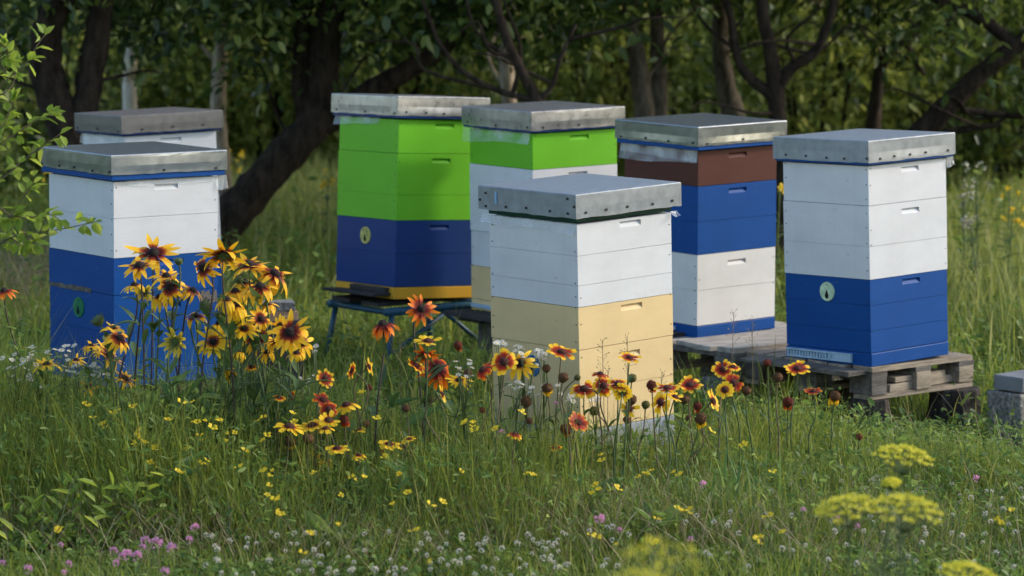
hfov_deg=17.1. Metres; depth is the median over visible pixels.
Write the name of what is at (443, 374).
rudbeckia
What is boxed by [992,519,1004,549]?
trefoil
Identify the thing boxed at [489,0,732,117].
fruit tree
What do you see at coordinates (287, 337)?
rudbeckia
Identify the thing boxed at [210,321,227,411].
rudbeckia
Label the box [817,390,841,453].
gaillardia seed head
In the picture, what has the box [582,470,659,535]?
iris tuft
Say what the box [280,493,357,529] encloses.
iris tuft
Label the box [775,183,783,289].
flowering weed
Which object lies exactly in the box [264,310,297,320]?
brick
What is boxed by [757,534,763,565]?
trefoil
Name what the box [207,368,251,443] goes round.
rudbeckia
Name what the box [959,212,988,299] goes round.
flowering weed
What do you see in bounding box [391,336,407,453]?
grass panicle
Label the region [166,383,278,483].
leafy weed
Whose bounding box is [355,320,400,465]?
rudbeckia
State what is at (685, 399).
gaillardia seed head
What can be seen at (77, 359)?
rudbeckia
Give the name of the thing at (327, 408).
gaillardia
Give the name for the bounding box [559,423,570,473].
gaillardia seed head
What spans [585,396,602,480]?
fleabane
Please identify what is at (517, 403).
fleabane
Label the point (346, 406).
gaillardia
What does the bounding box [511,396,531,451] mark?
gaillardia seed head
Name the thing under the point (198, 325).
rudbeckia
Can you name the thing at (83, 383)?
rudbeckia
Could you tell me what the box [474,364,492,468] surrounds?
gaillardia
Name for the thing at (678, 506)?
trefoil
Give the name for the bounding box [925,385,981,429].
tree stump
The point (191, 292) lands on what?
rudbeckia
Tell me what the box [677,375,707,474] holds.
gaillardia
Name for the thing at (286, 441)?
gaillardia seed head
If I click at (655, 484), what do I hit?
iris tuft
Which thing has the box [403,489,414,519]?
trefoil
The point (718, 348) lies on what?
pallet
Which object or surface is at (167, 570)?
red clover
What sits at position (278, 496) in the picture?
trefoil
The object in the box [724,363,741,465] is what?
gaillardia
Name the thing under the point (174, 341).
rudbeckia
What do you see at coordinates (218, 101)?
fruit tree
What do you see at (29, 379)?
fleabane
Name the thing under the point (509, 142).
beehive
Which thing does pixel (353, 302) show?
metal stand
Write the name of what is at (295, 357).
rudbeckia
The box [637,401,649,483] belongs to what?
gaillardia seed head
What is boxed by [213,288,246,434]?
rudbeckia
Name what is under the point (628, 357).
gaillardia
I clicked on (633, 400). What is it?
gaillardia seed head
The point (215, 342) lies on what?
rudbeckia
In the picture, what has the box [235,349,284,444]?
rudbeckia
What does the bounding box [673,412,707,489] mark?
gaillardia seed head
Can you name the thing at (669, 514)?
leafy weed
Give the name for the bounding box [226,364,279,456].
rudbeckia
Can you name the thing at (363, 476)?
trefoil
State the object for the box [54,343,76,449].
fleabane
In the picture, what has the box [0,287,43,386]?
rudbeckia
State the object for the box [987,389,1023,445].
concrete block
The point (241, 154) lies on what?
flowering weed
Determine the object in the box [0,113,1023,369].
seeding grass
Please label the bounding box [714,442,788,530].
iris tuft
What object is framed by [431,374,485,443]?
rudbeckia
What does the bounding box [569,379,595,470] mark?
gaillardia
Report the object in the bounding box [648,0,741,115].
fruit tree
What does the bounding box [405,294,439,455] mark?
rudbeckia
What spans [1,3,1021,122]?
thicket
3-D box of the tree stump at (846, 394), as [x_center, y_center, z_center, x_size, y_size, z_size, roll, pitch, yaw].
[1.453,0.532,15.350,0.237,0.200,0.261,0,7,0]
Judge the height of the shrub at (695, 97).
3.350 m
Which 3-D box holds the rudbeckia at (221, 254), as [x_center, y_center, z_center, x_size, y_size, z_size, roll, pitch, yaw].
[-1.067,0.373,12.579,0.180,1.133,0.185,2,7,20]
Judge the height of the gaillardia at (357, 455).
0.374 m
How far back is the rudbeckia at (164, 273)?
12.85 m
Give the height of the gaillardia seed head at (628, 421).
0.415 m
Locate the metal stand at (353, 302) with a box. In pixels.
[325,294,488,368]
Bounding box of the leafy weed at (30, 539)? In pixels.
[0,494,73,563]
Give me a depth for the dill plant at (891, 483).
9.55 m
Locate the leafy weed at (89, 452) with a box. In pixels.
[58,421,144,497]
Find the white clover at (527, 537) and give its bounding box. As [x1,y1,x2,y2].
[523,531,530,554]
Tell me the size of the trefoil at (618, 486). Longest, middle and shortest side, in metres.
0.150 x 0.039 x 0.031 m
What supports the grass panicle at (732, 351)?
on the ground at (356, 361)
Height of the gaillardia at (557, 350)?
0.659 m
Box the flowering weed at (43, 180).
[36,172,49,283]
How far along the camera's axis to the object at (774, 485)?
12.66 m
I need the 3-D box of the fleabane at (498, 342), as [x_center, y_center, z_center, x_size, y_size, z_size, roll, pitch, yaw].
[-0.043,0.531,12.766,0.072,0.684,0.107,1,7,11]
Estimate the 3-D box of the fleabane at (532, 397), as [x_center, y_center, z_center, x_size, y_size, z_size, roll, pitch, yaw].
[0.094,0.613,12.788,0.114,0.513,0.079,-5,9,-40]
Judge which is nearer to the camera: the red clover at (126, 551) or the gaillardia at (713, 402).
the red clover at (126, 551)
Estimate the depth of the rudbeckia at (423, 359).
12.81 m
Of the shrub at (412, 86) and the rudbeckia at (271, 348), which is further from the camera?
the shrub at (412, 86)
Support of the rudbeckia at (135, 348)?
on the ground at (356, 361)
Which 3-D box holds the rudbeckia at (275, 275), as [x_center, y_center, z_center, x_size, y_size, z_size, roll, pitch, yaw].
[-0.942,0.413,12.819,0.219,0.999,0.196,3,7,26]
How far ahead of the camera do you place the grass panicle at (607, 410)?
12.94 m
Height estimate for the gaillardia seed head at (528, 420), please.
0.443 m
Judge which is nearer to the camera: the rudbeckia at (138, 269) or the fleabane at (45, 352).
the rudbeckia at (138, 269)
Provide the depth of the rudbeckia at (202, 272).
12.57 m
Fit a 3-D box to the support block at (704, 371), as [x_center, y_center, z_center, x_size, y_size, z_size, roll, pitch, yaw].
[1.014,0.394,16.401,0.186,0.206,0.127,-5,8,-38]
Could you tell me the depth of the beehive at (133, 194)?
14.19 m
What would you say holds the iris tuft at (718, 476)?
on the ground at (356, 361)
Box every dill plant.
[615,567,668,575]
[619,535,701,575]
[808,492,889,575]
[844,477,917,575]
[862,443,939,575]
[866,492,945,575]
[937,560,995,575]
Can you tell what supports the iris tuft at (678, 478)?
on the ground at (356, 361)
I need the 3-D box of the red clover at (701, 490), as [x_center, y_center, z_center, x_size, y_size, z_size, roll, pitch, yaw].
[0.658,0.727,11.908,0.028,0.116,0.031,10,15,-10]
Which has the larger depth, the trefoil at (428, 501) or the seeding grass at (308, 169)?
the seeding grass at (308, 169)
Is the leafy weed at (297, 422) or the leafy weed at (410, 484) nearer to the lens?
the leafy weed at (410, 484)
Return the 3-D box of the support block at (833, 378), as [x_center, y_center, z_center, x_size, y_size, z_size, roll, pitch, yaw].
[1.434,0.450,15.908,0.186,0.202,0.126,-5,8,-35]
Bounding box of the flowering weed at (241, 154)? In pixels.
[230,149,244,181]
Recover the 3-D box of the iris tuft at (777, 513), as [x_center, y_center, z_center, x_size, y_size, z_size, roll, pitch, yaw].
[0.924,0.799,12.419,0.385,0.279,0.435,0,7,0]
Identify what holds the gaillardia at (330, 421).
on the ground at (356, 361)
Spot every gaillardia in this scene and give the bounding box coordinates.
[262,395,285,470]
[273,422,303,510]
[285,391,304,452]
[299,419,322,498]
[312,392,331,485]
[313,451,334,482]
[315,410,340,492]
[316,369,333,490]
[316,426,339,478]
[319,402,338,493]
[326,445,349,514]
[336,401,360,469]
[342,358,372,450]
[347,362,388,472]
[351,427,364,475]
[352,453,365,517]
[378,440,400,472]
[381,442,408,481]
[401,436,415,495]
[406,358,424,470]
[414,335,441,489]
[416,385,446,461]
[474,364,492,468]
[478,361,496,449]
[489,348,517,481]
[506,432,521,520]
[542,446,561,485]
[546,343,576,461]
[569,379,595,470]
[569,411,587,488]
[591,371,609,479]
[592,377,616,492]
[602,378,626,505]
[603,383,632,505]
[618,352,641,489]
[618,402,641,476]
[651,392,672,469]
[653,382,679,497]
[665,391,684,494]
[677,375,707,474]
[700,388,722,465]
[710,381,733,480]
[711,359,734,466]
[717,373,743,476]
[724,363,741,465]
[780,360,809,458]
[803,387,821,464]
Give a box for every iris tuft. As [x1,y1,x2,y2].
[7,472,61,539]
[127,484,175,546]
[182,472,257,543]
[237,487,321,551]
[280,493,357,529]
[353,494,423,552]
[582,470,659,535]
[625,453,719,507]
[625,460,684,509]
[668,455,766,516]
[674,455,732,531]
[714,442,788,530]
[718,480,815,548]
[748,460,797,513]
[761,443,881,504]
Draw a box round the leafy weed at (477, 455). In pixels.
[428,444,507,500]
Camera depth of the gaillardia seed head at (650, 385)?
12.75 m
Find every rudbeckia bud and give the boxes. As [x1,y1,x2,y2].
[90,312,114,421]
[165,257,183,486]
[190,297,219,468]
[234,274,248,400]
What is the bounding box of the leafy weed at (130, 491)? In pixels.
[92,466,200,546]
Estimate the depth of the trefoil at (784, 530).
10.77 m
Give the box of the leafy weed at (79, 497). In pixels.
[26,470,124,553]
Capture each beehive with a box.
[39,141,226,386]
[74,107,223,296]
[322,93,489,298]
[443,101,624,322]
[478,173,681,452]
[615,113,786,337]
[773,128,955,366]
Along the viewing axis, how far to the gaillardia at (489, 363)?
12.88 m
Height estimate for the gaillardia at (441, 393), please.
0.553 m
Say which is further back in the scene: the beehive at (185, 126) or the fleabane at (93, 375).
the beehive at (185, 126)
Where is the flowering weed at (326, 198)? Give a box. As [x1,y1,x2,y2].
[311,168,336,250]
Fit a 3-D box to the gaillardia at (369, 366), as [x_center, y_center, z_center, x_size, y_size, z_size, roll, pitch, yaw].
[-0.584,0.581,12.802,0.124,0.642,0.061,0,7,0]
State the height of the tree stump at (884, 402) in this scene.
0.200 m
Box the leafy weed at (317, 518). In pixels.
[304,509,412,572]
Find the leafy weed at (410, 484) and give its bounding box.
[381,460,445,528]
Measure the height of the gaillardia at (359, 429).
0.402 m
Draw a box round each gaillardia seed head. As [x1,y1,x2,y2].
[277,435,295,470]
[293,433,313,475]
[339,415,350,463]
[351,419,370,464]
[365,385,372,454]
[401,404,409,461]
[408,447,415,472]
[426,396,435,442]
[445,368,473,462]
[454,341,477,467]
[467,407,485,484]
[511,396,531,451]
[511,417,532,509]
[536,364,554,473]
[541,382,553,461]
[558,372,571,499]
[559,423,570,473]
[561,374,580,469]
[589,406,613,467]
[609,374,636,469]
[622,416,639,484]
[627,394,636,472]
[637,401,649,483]
[646,380,661,501]
[671,415,692,455]
[672,394,689,466]
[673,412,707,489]
[682,401,705,475]
[742,386,754,477]
[759,359,770,451]
[773,372,793,459]
[779,396,792,457]
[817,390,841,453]
[855,433,862,459]
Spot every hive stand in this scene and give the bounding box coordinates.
[52,377,214,410]
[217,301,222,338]
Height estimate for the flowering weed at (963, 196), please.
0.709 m
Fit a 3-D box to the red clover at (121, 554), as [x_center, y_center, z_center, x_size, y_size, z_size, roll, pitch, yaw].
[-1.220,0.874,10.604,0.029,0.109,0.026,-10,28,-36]
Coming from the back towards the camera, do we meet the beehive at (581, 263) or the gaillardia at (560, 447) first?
the beehive at (581, 263)
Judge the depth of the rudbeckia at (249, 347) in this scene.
12.91 m
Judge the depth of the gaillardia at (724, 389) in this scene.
12.89 m
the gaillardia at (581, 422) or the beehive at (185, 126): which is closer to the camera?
the gaillardia at (581, 422)
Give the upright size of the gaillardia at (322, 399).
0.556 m
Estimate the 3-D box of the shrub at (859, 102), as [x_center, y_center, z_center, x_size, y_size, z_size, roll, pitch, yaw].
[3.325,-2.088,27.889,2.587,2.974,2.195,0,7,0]
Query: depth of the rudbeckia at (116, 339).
12.53 m
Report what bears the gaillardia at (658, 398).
on the ground at (356, 361)
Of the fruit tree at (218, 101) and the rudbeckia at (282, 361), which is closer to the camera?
the rudbeckia at (282, 361)
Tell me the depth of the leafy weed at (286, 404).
12.71 m
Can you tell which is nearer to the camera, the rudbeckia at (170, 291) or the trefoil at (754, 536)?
the trefoil at (754, 536)
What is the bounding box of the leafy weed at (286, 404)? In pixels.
[224,391,321,500]
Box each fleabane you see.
[0,350,34,431]
[11,370,41,428]
[24,345,50,416]
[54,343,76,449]
[63,358,96,437]
[91,366,108,402]
[299,375,313,457]
[309,344,320,469]
[454,359,474,470]
[494,339,507,464]
[508,380,524,477]
[513,344,538,468]
[528,382,546,461]
[534,349,554,466]
[555,383,576,442]
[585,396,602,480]
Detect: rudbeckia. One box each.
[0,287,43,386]
[33,357,66,455]
[59,353,89,422]
[70,380,113,423]
[79,339,123,427]
[79,341,101,437]
[89,342,121,436]
[94,370,138,437]
[98,322,126,448]
[98,326,149,468]
[108,256,160,473]
[114,282,144,431]
[119,285,151,417]
[124,234,185,440]
[130,294,170,454]
[135,327,187,480]
[146,269,185,446]
[149,273,198,457]
[151,285,202,411]
[185,312,223,422]
[190,296,242,463]
[194,255,227,485]
[195,238,249,476]
[196,326,243,439]
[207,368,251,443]
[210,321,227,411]
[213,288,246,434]
[218,302,269,464]
[222,322,269,463]
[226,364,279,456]
[227,253,269,477]
[227,351,268,430]
[230,279,271,389]
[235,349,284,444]
[236,266,291,394]
[240,282,278,441]
[242,321,273,462]
[246,305,276,480]
[255,313,300,467]
[258,302,283,442]
[259,339,305,471]
[267,309,310,486]
[273,329,313,472]
[274,350,334,469]
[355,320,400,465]
[401,344,453,436]
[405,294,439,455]
[416,353,454,410]
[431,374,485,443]
[494,351,539,465]
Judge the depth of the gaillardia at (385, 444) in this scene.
12.47 m
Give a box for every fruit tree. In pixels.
[0,0,360,145]
[13,0,240,196]
[37,0,702,250]
[329,0,718,101]
[435,0,621,103]
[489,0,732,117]
[611,0,995,278]
[639,0,820,115]
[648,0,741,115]
[738,0,1023,145]
[749,0,981,128]
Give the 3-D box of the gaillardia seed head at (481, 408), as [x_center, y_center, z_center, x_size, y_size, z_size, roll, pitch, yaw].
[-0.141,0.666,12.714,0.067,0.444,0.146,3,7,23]
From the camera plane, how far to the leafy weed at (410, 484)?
12.23 m
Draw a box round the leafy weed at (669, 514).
[596,502,723,543]
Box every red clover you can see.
[24,565,32,574]
[110,547,117,570]
[118,553,125,575]
[121,549,132,575]
[132,550,141,575]
[140,536,152,574]
[148,537,162,575]
[160,567,169,575]
[165,542,176,575]
[185,536,192,561]
[190,523,204,558]
[594,514,604,555]
[696,480,705,510]
[973,475,979,501]
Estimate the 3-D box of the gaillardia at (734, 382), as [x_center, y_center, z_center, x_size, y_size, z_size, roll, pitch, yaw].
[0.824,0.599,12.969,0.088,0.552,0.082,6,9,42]
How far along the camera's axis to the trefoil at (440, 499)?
11.30 m
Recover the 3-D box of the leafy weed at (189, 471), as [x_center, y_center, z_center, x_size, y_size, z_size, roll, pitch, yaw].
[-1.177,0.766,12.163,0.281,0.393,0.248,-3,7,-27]
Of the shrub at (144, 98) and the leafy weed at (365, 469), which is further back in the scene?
the shrub at (144, 98)
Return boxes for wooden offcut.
[887,368,952,392]
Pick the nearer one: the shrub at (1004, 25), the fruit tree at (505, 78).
the fruit tree at (505, 78)
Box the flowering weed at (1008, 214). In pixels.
[991,186,1022,263]
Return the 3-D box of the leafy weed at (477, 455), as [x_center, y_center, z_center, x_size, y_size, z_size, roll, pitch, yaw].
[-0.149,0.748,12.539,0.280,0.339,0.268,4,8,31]
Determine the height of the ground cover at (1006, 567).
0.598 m
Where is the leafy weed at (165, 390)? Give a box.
[81,382,213,481]
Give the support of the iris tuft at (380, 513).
on the ground at (356, 361)
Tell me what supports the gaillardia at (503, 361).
on the ground at (356, 361)
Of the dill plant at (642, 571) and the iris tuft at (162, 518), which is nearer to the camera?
the dill plant at (642, 571)
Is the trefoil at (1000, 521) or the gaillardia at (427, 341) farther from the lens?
the gaillardia at (427, 341)
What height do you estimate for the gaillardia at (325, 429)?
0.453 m
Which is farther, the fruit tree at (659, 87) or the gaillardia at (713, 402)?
the fruit tree at (659, 87)
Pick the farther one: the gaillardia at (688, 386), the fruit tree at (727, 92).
the fruit tree at (727, 92)
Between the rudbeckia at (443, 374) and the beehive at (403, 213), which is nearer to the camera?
the rudbeckia at (443, 374)
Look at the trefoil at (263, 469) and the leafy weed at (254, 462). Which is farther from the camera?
the leafy weed at (254, 462)
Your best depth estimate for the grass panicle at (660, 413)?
12.89 m
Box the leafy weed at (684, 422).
[656,413,709,453]
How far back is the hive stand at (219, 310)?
17.46 m
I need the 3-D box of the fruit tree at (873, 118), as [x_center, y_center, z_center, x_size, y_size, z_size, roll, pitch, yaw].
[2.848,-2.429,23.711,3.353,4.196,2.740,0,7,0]
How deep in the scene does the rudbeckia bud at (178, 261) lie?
12.69 m
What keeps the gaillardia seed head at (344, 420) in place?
on the ground at (356, 361)
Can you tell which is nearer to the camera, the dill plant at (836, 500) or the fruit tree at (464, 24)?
the dill plant at (836, 500)
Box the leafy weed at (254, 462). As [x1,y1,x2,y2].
[223,447,291,532]
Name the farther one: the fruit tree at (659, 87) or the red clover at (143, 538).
the fruit tree at (659, 87)
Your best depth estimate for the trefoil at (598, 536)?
10.69 m
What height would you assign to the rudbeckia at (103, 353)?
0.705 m
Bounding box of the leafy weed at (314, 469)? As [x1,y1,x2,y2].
[273,454,347,521]
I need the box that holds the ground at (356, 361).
[0,3,1023,575]
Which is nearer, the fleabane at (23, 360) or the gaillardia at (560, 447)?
the gaillardia at (560, 447)
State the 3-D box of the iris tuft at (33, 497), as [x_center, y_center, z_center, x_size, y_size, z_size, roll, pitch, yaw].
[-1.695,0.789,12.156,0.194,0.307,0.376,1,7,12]
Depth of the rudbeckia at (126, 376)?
12.75 m
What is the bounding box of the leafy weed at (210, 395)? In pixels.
[155,369,239,512]
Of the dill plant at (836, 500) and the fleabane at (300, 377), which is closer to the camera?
the dill plant at (836, 500)
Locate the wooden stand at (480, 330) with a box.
[457,311,492,365]
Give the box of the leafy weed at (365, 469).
[338,463,406,513]
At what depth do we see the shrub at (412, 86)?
27.90 m
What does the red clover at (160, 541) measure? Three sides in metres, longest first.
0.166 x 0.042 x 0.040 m
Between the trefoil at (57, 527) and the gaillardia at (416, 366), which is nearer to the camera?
the trefoil at (57, 527)
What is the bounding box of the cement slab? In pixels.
[994,370,1023,392]
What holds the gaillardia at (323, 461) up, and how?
on the ground at (356, 361)
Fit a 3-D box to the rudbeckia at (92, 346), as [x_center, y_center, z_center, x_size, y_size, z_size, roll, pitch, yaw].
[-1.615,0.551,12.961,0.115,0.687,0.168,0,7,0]
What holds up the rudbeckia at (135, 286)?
on the ground at (356, 361)
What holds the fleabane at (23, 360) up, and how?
on the ground at (356, 361)
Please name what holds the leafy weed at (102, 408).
on the ground at (356, 361)
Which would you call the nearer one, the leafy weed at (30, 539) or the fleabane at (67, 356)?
the leafy weed at (30, 539)
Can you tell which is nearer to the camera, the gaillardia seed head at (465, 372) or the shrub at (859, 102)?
the gaillardia seed head at (465, 372)
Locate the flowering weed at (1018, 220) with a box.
[986,206,1023,291]
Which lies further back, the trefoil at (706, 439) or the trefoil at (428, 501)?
the trefoil at (706, 439)
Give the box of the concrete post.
[122,47,136,109]
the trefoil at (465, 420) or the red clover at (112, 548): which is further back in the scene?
the trefoil at (465, 420)
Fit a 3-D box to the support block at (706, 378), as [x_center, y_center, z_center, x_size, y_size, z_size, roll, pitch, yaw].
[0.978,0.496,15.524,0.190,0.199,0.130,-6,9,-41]
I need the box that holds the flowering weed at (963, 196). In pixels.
[947,184,979,301]
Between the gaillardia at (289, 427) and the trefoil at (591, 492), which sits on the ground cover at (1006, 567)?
the trefoil at (591, 492)
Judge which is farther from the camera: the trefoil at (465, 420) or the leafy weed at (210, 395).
the leafy weed at (210, 395)
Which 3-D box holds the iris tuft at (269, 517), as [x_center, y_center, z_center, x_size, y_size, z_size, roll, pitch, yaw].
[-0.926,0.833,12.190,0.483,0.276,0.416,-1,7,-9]
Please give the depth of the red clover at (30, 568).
10.39 m
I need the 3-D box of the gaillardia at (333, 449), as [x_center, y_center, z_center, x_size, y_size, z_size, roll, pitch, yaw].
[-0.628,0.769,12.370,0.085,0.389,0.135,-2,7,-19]
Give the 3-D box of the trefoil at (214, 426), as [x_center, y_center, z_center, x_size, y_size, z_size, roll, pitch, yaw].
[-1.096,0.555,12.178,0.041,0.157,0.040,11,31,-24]
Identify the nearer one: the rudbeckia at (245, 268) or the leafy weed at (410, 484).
the leafy weed at (410, 484)
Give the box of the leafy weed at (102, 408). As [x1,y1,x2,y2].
[95,398,172,468]
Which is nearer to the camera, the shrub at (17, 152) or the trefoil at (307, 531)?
the trefoil at (307, 531)
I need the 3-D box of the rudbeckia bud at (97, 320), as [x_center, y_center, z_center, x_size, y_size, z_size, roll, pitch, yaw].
[-1.550,0.499,12.845,0.082,0.821,0.170,3,7,25]
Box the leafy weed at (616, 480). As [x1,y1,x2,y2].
[558,468,625,531]
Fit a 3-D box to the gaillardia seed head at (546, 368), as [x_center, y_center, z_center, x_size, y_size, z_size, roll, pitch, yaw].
[0.126,0.575,12.784,0.072,0.589,0.073,2,7,21]
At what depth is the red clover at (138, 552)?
10.61 m
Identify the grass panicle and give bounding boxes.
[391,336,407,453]
[596,337,609,478]
[605,365,612,458]
[621,332,635,476]
[656,369,665,463]
[725,308,738,449]
[745,318,757,429]
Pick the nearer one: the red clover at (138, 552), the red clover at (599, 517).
the red clover at (138, 552)
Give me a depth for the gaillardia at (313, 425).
12.46 m
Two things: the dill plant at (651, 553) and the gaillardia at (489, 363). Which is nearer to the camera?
the dill plant at (651, 553)
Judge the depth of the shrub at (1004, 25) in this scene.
27.24 m
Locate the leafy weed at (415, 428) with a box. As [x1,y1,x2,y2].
[354,425,463,490]
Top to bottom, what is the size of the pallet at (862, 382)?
0.150 m
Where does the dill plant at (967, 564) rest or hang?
on the ground at (356, 361)
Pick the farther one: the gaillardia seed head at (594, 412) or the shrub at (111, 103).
the shrub at (111, 103)
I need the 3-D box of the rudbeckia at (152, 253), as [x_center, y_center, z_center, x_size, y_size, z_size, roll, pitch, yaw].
[-1.354,0.351,12.917,0.235,1.110,0.211,5,8,35]
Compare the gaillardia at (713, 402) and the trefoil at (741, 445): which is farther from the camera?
the gaillardia at (713, 402)
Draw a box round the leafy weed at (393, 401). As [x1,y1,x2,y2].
[334,392,441,483]
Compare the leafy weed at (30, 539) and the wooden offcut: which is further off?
the wooden offcut
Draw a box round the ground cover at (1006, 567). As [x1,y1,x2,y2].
[0,137,1023,575]
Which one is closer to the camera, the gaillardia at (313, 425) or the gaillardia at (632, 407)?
the gaillardia at (313, 425)
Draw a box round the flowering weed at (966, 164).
[959,161,992,277]
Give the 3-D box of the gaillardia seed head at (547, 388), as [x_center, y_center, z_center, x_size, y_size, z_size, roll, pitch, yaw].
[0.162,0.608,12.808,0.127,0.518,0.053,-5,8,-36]
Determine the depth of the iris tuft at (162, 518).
12.07 m
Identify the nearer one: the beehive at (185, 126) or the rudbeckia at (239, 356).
the rudbeckia at (239, 356)
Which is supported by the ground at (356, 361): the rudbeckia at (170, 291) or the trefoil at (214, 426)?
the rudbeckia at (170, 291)
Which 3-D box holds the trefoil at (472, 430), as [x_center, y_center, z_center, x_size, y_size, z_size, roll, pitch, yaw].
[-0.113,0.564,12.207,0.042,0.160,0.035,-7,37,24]
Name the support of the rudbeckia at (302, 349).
on the ground cover at (1006, 567)
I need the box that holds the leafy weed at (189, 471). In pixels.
[142,447,222,534]
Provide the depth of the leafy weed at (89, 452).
12.44 m
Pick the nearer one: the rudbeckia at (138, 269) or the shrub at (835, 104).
the rudbeckia at (138, 269)
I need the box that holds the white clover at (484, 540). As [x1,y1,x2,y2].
[481,539,487,563]
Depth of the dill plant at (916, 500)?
8.72 m
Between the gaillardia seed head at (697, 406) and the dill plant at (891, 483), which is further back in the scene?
the gaillardia seed head at (697, 406)
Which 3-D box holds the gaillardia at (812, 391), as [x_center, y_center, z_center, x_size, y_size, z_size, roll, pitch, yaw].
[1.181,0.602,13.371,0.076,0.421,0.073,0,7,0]
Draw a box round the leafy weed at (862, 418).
[830,400,886,449]
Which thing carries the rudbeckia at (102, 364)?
on the ground at (356, 361)
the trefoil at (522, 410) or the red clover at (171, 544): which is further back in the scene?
the trefoil at (522, 410)
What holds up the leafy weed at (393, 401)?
on the ground at (356, 361)
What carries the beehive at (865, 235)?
on the pallet at (862, 382)
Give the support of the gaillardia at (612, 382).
on the ground at (356, 361)
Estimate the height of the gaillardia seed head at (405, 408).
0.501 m
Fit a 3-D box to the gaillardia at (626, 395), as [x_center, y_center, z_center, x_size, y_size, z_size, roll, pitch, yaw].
[0.392,0.627,12.504,0.071,0.557,0.115,4,8,34]
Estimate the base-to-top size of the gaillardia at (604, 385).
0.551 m
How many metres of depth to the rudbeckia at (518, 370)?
12.77 m
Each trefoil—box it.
[54,525,62,541]
[147,459,155,489]
[168,398,185,434]
[199,423,217,457]
[259,467,278,500]
[263,432,270,468]
[274,495,295,526]
[275,511,285,551]
[306,530,313,568]
[351,474,366,506]
[372,415,380,455]
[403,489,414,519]
[410,500,435,538]
[426,498,446,527]
[460,418,484,453]
[469,426,487,460]
[491,425,511,453]
[515,409,525,443]
[520,472,536,503]
[588,490,600,521]
[588,532,600,565]
[596,457,612,492]
[597,484,622,519]
[662,505,681,533]
[675,471,695,502]
[693,427,715,461]
[738,440,753,473]
[752,535,759,567]
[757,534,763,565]
[779,529,791,559]
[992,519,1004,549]
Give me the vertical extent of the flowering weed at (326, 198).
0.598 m
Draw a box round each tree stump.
[811,388,853,422]
[850,397,889,434]
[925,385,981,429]
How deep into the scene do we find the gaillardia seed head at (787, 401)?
13.53 m
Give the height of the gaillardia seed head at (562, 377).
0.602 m
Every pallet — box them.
[673,321,789,379]
[739,346,973,399]
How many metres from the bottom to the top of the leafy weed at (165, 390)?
0.584 m
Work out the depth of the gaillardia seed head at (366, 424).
12.59 m
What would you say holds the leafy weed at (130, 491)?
on the ground at (356, 361)
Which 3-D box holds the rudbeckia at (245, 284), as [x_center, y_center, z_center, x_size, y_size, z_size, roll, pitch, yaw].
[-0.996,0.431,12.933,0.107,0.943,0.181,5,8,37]
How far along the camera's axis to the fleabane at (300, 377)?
12.82 m
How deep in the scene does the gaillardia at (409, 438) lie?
12.53 m
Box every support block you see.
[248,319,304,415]
[700,354,714,389]
[703,375,750,412]
[798,375,841,403]
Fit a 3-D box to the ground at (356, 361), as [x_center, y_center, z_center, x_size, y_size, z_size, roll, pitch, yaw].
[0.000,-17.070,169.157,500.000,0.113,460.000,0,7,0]
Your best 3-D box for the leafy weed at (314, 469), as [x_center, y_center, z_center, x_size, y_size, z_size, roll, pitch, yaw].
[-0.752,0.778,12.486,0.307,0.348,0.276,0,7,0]
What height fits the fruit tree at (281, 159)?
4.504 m
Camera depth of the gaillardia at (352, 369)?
12.58 m
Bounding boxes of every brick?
[257,299,294,310]
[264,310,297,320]
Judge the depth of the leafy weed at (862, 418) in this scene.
13.76 m
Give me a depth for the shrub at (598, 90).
27.14 m
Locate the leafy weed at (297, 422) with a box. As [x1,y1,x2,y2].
[264,407,343,482]
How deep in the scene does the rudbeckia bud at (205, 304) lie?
12.76 m
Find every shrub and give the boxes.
[0,0,83,204]
[0,0,228,200]
[0,23,102,257]
[4,1,292,138]
[111,0,390,176]
[236,0,537,170]
[357,10,595,119]
[439,0,715,174]
[542,0,838,168]
[646,0,964,140]
[780,1,1023,178]
[867,0,1023,190]
[975,6,1023,148]
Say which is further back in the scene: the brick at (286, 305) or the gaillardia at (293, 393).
the brick at (286, 305)
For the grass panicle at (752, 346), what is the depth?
13.72 m
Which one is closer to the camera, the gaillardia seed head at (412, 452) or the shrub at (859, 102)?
the gaillardia seed head at (412, 452)
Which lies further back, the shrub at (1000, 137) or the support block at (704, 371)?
the shrub at (1000, 137)
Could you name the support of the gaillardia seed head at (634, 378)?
on the ground at (356, 361)
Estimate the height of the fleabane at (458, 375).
0.621 m
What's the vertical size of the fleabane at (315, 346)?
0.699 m
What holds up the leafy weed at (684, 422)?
on the ground at (356, 361)
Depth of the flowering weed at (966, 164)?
20.07 m
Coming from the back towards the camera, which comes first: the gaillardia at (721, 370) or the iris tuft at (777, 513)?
the gaillardia at (721, 370)
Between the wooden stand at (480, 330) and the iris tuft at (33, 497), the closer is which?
the iris tuft at (33, 497)

